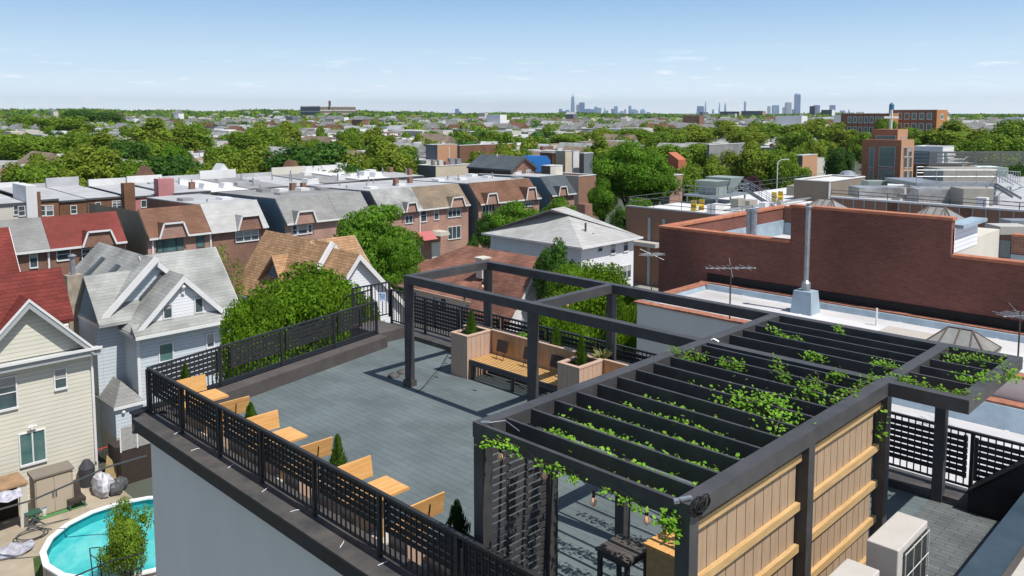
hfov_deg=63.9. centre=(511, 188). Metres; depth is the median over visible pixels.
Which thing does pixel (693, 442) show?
climbing vine
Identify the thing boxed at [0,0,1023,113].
sky
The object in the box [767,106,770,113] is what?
skyscraper
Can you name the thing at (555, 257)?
broadleaf tree
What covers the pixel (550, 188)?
row house
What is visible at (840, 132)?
broadleaf tree
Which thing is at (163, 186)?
row house
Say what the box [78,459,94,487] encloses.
grill cover
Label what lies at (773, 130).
broadleaf tree
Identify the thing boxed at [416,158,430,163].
house
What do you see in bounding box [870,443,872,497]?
conduit
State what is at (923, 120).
school building
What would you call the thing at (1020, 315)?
tv antenna
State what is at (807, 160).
orange block
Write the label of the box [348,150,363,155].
house
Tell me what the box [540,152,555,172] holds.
shed building
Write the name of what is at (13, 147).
broadleaf tree
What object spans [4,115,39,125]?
broadleaf tree
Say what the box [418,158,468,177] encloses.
beige building
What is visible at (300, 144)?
broadleaf tree
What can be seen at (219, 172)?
row house
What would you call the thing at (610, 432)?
climbing vine
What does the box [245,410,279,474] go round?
cedar bench
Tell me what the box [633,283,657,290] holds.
driveway
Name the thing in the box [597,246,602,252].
window
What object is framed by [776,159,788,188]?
street lamp
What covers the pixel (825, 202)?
ribbed skylight
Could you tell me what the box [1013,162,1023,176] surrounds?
broadleaf tree
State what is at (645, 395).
climbing vine
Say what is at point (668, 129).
broadleaf tree
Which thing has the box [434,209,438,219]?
window
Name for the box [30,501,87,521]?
green mat
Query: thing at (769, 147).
house
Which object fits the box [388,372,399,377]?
roof drain
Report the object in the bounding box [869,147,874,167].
window
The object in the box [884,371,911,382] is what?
climbing vine
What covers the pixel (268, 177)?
row house
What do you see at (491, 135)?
broadleaf tree
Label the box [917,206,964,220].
ribbed skylight
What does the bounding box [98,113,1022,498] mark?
ground
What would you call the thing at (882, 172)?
window
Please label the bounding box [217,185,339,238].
row house
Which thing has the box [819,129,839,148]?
broadleaf tree
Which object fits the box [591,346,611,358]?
grass plant
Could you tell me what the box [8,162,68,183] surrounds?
broadleaf tree
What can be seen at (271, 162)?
broadleaf tree
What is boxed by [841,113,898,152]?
school wing
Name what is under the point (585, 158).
grey building
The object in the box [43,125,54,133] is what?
broadleaf tree
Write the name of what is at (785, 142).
broadleaf tree
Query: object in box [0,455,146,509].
utility cable
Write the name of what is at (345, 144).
broadleaf tree
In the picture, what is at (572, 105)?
skyscraper
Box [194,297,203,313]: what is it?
window
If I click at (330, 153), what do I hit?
broadleaf tree
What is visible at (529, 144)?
broadleaf tree
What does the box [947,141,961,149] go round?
broadleaf tree
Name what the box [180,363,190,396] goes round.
conical shrub
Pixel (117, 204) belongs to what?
window
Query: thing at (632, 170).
broadleaf tree
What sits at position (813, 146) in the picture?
broadleaf tree
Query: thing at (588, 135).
broadleaf tree
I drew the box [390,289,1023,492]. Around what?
railing
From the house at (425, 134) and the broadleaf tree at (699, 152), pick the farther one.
the house at (425, 134)
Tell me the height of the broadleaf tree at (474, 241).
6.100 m
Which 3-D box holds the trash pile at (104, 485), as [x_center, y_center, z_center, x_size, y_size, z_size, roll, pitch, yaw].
[-18.729,13.771,38.312,1.696,1.344,1.570,5,7,44]
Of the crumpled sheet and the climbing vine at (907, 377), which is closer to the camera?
the climbing vine at (907, 377)
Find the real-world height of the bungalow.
8.113 m
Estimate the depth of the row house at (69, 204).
83.63 m
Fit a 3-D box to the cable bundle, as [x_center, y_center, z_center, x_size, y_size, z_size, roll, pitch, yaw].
[1.675,2.915,7.526,0.375,0.201,0.195,-1,5,-11]
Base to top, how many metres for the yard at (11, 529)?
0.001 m
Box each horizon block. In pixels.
[720,111,740,115]
[741,111,765,115]
[809,106,816,114]
[821,110,834,115]
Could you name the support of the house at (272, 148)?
on the ground at (144, 487)
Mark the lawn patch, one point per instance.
(38, 568)
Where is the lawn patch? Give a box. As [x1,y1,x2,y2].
[33,557,42,575]
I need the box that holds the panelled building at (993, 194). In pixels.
[829,165,1023,258]
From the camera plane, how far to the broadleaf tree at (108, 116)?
631.74 m
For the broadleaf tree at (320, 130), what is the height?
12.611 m
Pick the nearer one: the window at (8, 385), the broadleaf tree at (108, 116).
the window at (8, 385)
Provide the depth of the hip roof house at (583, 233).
70.06 m
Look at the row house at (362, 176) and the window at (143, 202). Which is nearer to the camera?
the window at (143, 202)
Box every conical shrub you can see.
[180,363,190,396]
[245,401,257,417]
[329,433,348,472]
[445,498,470,542]
[463,309,477,334]
[549,321,562,346]
[573,334,587,364]
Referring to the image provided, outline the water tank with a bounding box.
[889,102,893,111]
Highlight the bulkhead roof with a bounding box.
[958,492,1023,575]
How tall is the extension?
4.150 m
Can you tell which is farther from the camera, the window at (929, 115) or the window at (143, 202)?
the window at (929, 115)
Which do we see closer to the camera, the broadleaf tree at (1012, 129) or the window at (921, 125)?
the broadleaf tree at (1012, 129)
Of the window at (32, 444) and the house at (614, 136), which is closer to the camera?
the window at (32, 444)
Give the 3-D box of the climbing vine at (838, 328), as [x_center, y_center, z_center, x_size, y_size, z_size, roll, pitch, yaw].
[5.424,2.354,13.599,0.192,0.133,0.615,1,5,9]
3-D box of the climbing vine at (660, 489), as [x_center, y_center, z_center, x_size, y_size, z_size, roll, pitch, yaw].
[0.929,2.954,8.339,1.797,0.198,0.337,5,7,41]
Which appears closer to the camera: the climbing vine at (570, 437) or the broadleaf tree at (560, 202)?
the climbing vine at (570, 437)
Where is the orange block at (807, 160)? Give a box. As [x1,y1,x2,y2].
[795,154,817,176]
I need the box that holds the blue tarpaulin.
[525,155,550,171]
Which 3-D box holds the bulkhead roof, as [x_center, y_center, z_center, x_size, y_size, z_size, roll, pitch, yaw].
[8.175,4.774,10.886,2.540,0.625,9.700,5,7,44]
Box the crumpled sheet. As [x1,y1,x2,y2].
[0,539,34,560]
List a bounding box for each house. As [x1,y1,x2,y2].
[0,160,17,163]
[0,164,24,170]
[0,182,58,216]
[0,183,37,219]
[0,217,50,271]
[0,227,19,273]
[0,267,102,502]
[15,151,62,163]
[32,183,86,214]
[41,211,126,274]
[45,176,135,212]
[69,242,239,457]
[88,178,173,210]
[89,203,211,254]
[102,133,124,138]
[126,166,210,194]
[146,194,268,287]
[162,174,250,194]
[193,151,198,156]
[194,157,203,163]
[199,163,287,189]
[211,132,228,135]
[211,140,227,144]
[214,142,223,146]
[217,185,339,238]
[233,230,402,323]
[236,172,325,186]
[268,146,285,154]
[270,182,368,235]
[271,160,360,183]
[297,130,312,135]
[302,136,332,144]
[305,165,392,181]
[308,182,426,256]
[336,156,424,179]
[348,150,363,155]
[354,177,470,260]
[391,142,425,153]
[396,139,409,142]
[404,175,514,247]
[415,153,425,157]
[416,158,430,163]
[420,133,444,136]
[421,136,458,143]
[445,173,541,210]
[478,172,576,212]
[481,203,642,285]
[516,142,552,148]
[528,151,542,173]
[529,146,562,151]
[538,143,558,148]
[554,142,593,148]
[562,146,589,152]
[586,140,625,146]
[603,134,638,140]
[605,140,642,148]
[657,143,697,147]
[661,174,682,204]
[668,152,685,169]
[685,142,726,144]
[712,135,727,142]
[761,144,776,151]
[764,153,825,188]
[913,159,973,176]
[953,158,964,161]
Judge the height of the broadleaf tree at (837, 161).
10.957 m
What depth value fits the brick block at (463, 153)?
187.70 m
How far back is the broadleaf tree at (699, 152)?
182.72 m
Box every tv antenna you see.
[639,249,664,289]
[706,258,755,318]
[992,303,1023,355]
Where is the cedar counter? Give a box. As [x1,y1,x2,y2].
[643,527,674,575]
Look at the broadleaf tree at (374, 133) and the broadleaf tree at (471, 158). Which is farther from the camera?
the broadleaf tree at (374, 133)
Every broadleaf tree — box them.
[0,134,56,159]
[0,169,19,182]
[2,152,53,172]
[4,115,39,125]
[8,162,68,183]
[28,168,87,186]
[35,116,96,133]
[36,135,61,146]
[42,151,105,179]
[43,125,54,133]
[47,132,105,153]
[48,131,62,135]
[58,110,103,122]
[61,148,74,154]
[66,127,87,134]
[70,148,138,181]
[73,131,133,159]
[95,496,153,575]
[96,112,126,122]
[101,127,113,132]
[106,139,149,160]
[113,159,152,177]
[118,125,130,131]
[119,129,132,137]
[125,117,193,148]
[131,141,164,158]
[147,134,165,148]
[147,154,209,175]
[157,141,193,161]
[169,125,217,150]
[186,166,212,174]
[187,135,207,150]
[202,144,244,163]
[204,151,259,173]
[212,294,304,383]
[216,134,228,140]
[218,261,381,359]
[219,243,244,300]
[226,128,283,152]
[228,143,271,172]
[259,147,309,171]
[267,120,304,141]
[273,141,361,170]
[280,132,294,145]
[282,141,303,148]
[302,138,321,149]
[315,126,328,136]
[324,295,384,345]
[329,165,364,173]
[333,204,425,270]
[335,140,356,150]
[336,128,364,149]
[339,137,414,172]
[358,126,397,145]
[363,143,376,155]
[371,236,423,293]
[389,143,417,174]
[399,132,410,139]
[401,145,418,155]
[404,151,422,174]
[412,132,422,141]
[422,138,442,146]
[424,130,439,133]
[448,130,466,140]
[455,137,480,144]
[459,131,479,141]
[467,150,476,163]
[467,233,478,246]
[471,129,485,139]
[473,143,525,157]
[475,211,500,248]
[477,130,512,141]
[485,125,498,130]
[486,199,538,227]
[496,131,516,149]
[514,136,550,143]
[514,147,532,155]
[519,136,539,149]
[531,130,550,137]
[532,236,579,299]
[539,291,591,346]
[540,196,576,212]
[542,125,554,133]
[542,259,642,355]
[548,133,587,143]
[576,128,612,140]
[581,136,618,179]
[587,176,618,221]
[590,130,606,140]
[590,139,665,208]
[596,299,636,362]
[608,128,652,140]
[609,206,625,229]
[623,197,652,214]
[635,161,683,205]
[639,123,647,127]
[643,131,686,147]
[643,144,693,172]
[652,124,667,131]
[661,127,675,135]
[665,123,715,142]
[674,165,706,200]
[683,143,706,168]
[690,153,730,178]
[698,120,744,140]
[719,139,771,189]
[723,125,770,145]
[738,175,764,191]
[751,122,792,138]
[758,149,797,189]
[772,131,804,153]
[777,162,811,188]
[786,118,844,137]
[791,140,830,163]
[792,131,814,149]
[797,142,806,149]
[815,121,858,149]
[818,139,837,149]
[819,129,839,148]
[823,147,855,174]
[847,131,871,163]
[871,118,897,133]
[901,127,931,145]
[922,120,994,145]
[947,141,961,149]
[954,139,977,157]
[964,133,1023,164]
[986,155,1021,173]
[992,119,1023,139]
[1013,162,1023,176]
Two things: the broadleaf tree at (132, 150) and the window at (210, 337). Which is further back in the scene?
the broadleaf tree at (132, 150)
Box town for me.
[0,109,1023,136]
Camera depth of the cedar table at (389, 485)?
11.73 m
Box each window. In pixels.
[0,375,18,412]
[13,205,18,215]
[18,206,25,216]
[18,428,47,467]
[29,253,38,268]
[41,205,45,216]
[46,205,53,215]
[53,367,67,390]
[56,249,70,261]
[70,205,76,213]
[81,247,90,258]
[112,200,121,208]
[141,200,146,207]
[156,239,163,253]
[158,342,173,362]
[162,303,172,319]
[163,238,176,252]
[176,237,183,250]
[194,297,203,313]
[196,235,204,247]
[206,332,214,348]
[235,229,258,242]
[292,225,297,235]
[298,224,307,234]
[308,223,312,233]
[405,215,412,223]
[421,211,426,222]
[432,295,438,310]
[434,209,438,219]
[440,297,446,313]
[448,207,460,217]
[448,225,460,239]
[482,204,494,214]
[523,200,533,206]
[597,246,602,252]
[610,244,615,254]
[622,264,631,279]
[623,241,628,252]
[868,170,873,179]
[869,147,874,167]
[876,135,895,139]
[878,146,895,167]
[878,168,894,183]
[903,147,906,156]
[903,157,906,168]
[904,113,909,119]
[908,147,911,156]
[908,157,911,168]
[911,113,916,119]
[919,113,923,119]
[919,123,923,129]
[926,113,931,119]
[926,123,931,129]
[998,240,1010,258]
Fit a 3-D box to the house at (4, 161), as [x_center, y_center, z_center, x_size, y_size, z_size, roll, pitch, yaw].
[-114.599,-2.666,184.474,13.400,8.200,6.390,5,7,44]
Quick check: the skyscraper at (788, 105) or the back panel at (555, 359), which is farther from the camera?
the skyscraper at (788, 105)
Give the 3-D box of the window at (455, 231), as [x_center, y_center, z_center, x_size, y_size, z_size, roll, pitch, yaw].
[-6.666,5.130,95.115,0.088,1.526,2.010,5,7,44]
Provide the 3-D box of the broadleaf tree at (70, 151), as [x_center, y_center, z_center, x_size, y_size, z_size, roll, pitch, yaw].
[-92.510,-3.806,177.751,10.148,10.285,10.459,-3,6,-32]
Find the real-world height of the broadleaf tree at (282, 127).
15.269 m
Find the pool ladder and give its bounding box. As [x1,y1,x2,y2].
[89,544,142,575]
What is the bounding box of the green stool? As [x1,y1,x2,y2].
[24,508,44,529]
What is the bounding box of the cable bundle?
[674,493,710,517]
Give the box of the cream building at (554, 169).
[541,164,562,174]
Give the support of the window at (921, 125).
in the school building at (923, 120)
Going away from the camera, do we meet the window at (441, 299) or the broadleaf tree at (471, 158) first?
the window at (441, 299)
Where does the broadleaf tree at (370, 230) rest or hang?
on the driveway
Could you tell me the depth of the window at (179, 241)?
72.17 m
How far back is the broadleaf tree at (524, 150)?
178.99 m
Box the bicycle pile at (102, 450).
[97,446,107,465]
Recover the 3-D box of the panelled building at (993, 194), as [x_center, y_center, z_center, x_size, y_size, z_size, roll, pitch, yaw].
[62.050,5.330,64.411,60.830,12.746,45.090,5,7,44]
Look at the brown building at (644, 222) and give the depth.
84.80 m
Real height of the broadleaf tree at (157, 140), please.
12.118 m
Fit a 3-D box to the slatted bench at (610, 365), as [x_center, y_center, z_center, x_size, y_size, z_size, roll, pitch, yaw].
[2.808,4.145,15.585,3.235,1.020,0.765,5,7,44]
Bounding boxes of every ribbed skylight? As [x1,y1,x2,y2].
[811,198,847,207]
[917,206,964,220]
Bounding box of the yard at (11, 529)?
[0,471,132,575]
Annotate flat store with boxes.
[707,143,744,191]
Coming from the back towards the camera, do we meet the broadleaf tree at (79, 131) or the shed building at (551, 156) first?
the broadleaf tree at (79, 131)
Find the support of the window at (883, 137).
in the church tower
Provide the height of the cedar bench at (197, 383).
0.900 m
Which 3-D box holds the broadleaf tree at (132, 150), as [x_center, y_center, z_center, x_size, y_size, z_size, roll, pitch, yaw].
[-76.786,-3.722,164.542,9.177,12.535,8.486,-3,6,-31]
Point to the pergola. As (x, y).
(793, 499)
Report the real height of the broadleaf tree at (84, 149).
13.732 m
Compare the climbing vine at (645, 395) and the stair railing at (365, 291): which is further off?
the stair railing at (365, 291)
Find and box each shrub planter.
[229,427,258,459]
[317,472,352,514]
[429,534,473,575]
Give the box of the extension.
[95,376,145,459]
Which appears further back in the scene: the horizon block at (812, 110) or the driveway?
the horizon block at (812, 110)
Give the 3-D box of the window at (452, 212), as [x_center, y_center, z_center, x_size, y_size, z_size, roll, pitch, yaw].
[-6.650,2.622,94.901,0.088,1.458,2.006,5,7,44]
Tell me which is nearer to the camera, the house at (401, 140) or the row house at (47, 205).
the row house at (47, 205)
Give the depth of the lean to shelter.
34.98 m
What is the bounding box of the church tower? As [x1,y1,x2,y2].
[861,110,913,183]
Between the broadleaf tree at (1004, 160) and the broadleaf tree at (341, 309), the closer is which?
the broadleaf tree at (341, 309)
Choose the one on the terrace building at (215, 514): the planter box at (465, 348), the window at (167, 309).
the planter box at (465, 348)
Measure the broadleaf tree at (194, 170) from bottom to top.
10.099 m
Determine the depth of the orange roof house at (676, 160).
139.51 m
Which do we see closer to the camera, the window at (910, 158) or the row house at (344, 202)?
the row house at (344, 202)
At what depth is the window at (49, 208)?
80.14 m
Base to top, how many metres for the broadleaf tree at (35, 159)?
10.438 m
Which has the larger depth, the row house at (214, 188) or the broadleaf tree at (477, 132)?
the broadleaf tree at (477, 132)
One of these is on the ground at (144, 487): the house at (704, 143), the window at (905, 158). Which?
the house at (704, 143)
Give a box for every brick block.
[425,143,457,162]
[457,143,511,162]
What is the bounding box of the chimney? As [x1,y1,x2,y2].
[63,254,82,334]
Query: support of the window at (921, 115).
in the school building at (923, 120)
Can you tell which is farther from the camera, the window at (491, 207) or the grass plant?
the window at (491, 207)
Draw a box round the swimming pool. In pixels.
[39,496,155,575]
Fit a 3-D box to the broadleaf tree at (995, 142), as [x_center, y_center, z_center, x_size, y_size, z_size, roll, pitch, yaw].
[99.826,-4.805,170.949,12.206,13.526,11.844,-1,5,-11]
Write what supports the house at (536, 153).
on the ground at (144, 487)
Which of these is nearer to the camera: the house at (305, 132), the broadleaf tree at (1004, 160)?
the broadleaf tree at (1004, 160)
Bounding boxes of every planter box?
[450,325,491,378]
[463,323,591,355]
[557,355,603,405]
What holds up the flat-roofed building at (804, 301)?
on the ground at (144, 487)
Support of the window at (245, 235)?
in the row house at (238, 226)
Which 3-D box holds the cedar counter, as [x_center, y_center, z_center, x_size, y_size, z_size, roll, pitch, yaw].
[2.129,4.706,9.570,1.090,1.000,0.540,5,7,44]
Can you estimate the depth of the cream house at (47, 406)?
37.68 m
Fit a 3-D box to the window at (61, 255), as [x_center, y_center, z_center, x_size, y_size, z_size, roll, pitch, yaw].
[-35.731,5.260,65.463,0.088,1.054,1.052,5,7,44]
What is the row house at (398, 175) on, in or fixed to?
on the ground at (144, 487)
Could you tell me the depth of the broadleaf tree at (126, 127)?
391.75 m
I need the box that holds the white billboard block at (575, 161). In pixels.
[572,151,578,172]
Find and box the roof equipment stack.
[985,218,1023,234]
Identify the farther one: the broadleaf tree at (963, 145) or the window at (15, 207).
the broadleaf tree at (963, 145)
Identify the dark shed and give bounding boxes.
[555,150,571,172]
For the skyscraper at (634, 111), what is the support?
on the ground at (144, 487)
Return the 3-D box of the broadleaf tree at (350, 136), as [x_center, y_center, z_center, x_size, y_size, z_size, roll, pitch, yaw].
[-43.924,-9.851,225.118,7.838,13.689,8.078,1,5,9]
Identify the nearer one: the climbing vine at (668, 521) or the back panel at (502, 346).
the climbing vine at (668, 521)
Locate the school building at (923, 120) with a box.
[889,110,947,141]
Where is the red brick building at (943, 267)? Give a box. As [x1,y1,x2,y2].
[658,204,1023,331]
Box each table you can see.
[192,389,228,435]
[265,427,307,481]
[356,475,409,544]
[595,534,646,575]
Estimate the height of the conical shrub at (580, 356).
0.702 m
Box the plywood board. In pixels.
[105,455,117,478]
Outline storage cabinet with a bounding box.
[27,460,74,516]
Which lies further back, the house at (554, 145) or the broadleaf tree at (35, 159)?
the house at (554, 145)
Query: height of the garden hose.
0.187 m
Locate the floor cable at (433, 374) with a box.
[416,354,447,391]
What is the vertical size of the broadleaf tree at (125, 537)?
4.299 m
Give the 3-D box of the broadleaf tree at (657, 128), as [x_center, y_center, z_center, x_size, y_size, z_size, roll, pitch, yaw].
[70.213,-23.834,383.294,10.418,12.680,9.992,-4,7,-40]
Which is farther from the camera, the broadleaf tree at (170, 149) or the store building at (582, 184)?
the broadleaf tree at (170, 149)
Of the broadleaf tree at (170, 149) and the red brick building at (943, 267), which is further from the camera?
the broadleaf tree at (170, 149)
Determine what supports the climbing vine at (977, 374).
attached to the pergola
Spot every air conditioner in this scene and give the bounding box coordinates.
[829,558,878,575]
[866,512,929,575]
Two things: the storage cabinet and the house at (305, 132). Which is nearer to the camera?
the storage cabinet
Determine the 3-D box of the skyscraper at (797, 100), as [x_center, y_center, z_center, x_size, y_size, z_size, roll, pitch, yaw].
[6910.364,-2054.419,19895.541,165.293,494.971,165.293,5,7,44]
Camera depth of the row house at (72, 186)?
86.40 m
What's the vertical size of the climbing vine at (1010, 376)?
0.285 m
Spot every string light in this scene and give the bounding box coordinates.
[463,271,568,309]
[484,442,676,524]
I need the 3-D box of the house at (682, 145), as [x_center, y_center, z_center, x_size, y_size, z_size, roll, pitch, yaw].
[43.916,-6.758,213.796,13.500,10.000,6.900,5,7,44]
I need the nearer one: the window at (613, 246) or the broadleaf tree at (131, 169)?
the window at (613, 246)
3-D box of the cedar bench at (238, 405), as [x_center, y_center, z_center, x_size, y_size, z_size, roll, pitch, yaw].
[-5.207,4.255,15.044,0.527,0.900,0.620,5,7,44]
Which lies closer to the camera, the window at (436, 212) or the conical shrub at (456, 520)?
the conical shrub at (456, 520)
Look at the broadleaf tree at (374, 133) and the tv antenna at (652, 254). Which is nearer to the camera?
the tv antenna at (652, 254)
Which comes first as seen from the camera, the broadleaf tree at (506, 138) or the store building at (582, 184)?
the store building at (582, 184)
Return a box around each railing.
[145,301,377,409]
[146,367,540,575]
[337,289,369,327]
[351,281,390,321]
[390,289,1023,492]
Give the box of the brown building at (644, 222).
[625,173,912,286]
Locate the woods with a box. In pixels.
[0,107,1023,131]
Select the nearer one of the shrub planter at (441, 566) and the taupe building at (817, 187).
the shrub planter at (441, 566)
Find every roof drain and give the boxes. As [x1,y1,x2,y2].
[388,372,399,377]
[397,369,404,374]
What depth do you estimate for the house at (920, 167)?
167.90 m
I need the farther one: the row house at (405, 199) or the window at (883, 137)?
the window at (883, 137)
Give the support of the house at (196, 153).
on the ground at (144, 487)
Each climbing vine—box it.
[474,435,522,459]
[533,458,578,484]
[543,427,697,484]
[558,408,718,470]
[562,465,674,496]
[587,406,743,459]
[590,486,642,514]
[620,401,727,449]
[644,394,751,427]
[645,506,681,544]
[668,345,708,361]
[709,379,815,435]
[714,400,798,423]
[715,356,747,371]
[765,324,804,341]
[769,353,792,384]
[791,372,834,405]
[799,350,829,362]
[818,371,883,405]
[825,367,848,384]
[831,324,845,334]
[869,357,901,372]
[875,409,888,440]
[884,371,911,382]
[893,375,980,399]
[939,348,990,366]
[950,366,1004,384]
[986,350,1023,383]
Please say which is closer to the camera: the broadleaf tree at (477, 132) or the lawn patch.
the lawn patch
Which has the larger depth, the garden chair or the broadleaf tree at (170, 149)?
the broadleaf tree at (170, 149)
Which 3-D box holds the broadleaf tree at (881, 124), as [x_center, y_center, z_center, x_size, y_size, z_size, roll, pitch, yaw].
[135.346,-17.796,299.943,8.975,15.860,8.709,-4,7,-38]
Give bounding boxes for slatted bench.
[469,329,575,391]
[584,359,627,408]
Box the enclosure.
[914,151,1023,166]
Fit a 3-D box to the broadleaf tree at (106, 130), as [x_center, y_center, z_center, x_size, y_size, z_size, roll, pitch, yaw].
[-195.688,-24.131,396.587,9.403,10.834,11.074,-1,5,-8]
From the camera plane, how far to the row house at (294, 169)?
111.30 m
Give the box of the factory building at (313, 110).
[300,101,355,115]
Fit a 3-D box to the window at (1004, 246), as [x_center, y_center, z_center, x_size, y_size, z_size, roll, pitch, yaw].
[35.350,4.958,59.059,0.756,2.456,0.088,5,7,44]
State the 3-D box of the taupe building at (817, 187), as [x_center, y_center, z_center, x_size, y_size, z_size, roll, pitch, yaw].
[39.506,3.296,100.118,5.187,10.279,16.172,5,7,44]
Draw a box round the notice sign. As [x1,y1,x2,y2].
[379,292,385,301]
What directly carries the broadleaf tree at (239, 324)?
on the ground at (144, 487)
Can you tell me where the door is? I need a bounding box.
[431,242,439,258]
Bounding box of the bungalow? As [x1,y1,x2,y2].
[393,245,543,338]
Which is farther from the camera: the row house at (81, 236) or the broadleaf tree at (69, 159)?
the broadleaf tree at (69, 159)
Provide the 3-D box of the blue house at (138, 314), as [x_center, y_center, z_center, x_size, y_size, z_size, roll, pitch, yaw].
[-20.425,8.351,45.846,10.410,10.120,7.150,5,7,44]
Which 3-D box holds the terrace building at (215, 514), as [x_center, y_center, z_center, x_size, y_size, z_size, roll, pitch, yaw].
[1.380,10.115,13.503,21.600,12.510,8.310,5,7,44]
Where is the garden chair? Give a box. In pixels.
[67,479,85,510]
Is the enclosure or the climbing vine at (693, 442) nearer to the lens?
the climbing vine at (693, 442)
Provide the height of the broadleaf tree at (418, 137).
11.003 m
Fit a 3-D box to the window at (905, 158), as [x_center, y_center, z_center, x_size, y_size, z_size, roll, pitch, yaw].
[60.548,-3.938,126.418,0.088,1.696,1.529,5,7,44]
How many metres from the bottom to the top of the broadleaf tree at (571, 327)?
10.697 m
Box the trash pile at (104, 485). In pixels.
[91,471,127,497]
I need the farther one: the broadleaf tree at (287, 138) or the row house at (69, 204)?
the broadleaf tree at (287, 138)
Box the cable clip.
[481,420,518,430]
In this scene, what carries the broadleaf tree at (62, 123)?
on the ground at (144, 487)
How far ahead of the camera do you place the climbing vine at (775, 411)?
10.09 m
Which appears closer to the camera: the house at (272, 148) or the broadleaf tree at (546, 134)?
the house at (272, 148)
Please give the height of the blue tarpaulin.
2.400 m
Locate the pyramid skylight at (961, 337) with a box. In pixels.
[926,326,1001,352]
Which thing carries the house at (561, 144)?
on the ground at (144, 487)
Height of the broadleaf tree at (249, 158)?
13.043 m
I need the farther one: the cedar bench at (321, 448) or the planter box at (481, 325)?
the planter box at (481, 325)
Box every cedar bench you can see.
[177,374,206,429]
[206,396,249,448]
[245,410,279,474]
[284,436,332,497]
[338,455,373,532]
[388,491,444,563]
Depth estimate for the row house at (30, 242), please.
64.09 m
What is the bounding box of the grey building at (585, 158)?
[579,152,592,173]
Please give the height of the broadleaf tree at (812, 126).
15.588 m
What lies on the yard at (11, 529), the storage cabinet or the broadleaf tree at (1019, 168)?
the storage cabinet
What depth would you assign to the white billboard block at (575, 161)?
134.53 m
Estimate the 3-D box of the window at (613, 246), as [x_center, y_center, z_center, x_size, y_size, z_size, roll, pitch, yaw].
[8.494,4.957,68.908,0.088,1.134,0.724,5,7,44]
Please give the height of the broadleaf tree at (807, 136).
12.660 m
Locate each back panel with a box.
[496,339,508,361]
[522,346,526,367]
[549,354,563,375]
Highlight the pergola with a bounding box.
[403,260,1022,575]
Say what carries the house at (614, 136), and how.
on the ground at (144, 487)
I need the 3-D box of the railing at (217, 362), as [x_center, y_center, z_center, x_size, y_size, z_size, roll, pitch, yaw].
[-5.298,3.647,18.776,0.112,0.870,6.715,3,6,32]
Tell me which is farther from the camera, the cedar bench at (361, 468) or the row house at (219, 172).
the row house at (219, 172)
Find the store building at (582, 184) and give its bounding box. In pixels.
[540,172,596,218]
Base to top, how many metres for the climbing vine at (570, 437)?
0.248 m
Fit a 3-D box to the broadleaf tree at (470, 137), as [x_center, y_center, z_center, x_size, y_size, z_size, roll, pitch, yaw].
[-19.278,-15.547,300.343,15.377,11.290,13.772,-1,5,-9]
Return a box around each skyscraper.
[571,97,574,111]
[579,102,584,112]
[630,109,636,113]
[699,106,703,113]
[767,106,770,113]
[772,105,776,113]
[785,102,791,113]
[794,93,800,113]
[829,105,835,109]
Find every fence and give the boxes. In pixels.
[75,552,143,575]
[108,425,151,483]
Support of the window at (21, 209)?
in the row house at (21, 203)
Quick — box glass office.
[913,145,953,162]
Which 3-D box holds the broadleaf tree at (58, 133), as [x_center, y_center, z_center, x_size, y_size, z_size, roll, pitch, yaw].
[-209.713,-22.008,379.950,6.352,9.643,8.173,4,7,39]
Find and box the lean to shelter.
[0,472,28,527]
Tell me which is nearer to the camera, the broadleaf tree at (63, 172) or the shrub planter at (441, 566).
the shrub planter at (441, 566)
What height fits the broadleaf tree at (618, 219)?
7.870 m
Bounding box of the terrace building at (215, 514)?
[129,320,1023,575]
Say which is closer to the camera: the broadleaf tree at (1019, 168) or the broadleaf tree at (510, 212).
the broadleaf tree at (510, 212)
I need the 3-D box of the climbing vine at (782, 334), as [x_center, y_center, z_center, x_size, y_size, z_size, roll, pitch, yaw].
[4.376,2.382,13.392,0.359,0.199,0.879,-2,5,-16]
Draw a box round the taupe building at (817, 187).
[794,170,865,200]
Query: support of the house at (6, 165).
on the ground at (144, 487)
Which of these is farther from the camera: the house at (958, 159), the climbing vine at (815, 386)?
the house at (958, 159)
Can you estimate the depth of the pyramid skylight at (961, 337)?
24.97 m
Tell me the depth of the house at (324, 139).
275.00 m
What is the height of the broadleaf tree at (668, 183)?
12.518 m
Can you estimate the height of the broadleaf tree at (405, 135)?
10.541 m
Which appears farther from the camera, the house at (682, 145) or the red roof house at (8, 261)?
the house at (682, 145)
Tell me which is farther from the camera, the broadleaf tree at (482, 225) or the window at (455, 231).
the window at (455, 231)
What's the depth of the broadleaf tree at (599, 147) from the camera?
173.25 m
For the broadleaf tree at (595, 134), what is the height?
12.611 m
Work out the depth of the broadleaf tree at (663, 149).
173.02 m
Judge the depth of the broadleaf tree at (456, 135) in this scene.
294.24 m
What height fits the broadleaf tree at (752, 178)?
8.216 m
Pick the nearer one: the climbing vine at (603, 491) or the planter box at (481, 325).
the climbing vine at (603, 491)
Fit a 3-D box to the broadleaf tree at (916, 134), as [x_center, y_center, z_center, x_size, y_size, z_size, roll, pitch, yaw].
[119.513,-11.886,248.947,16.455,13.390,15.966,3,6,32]
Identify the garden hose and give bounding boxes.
[13,518,69,541]
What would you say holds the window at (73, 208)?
in the row house at (69, 204)
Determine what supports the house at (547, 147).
on the ground at (144, 487)
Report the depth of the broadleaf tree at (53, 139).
197.60 m

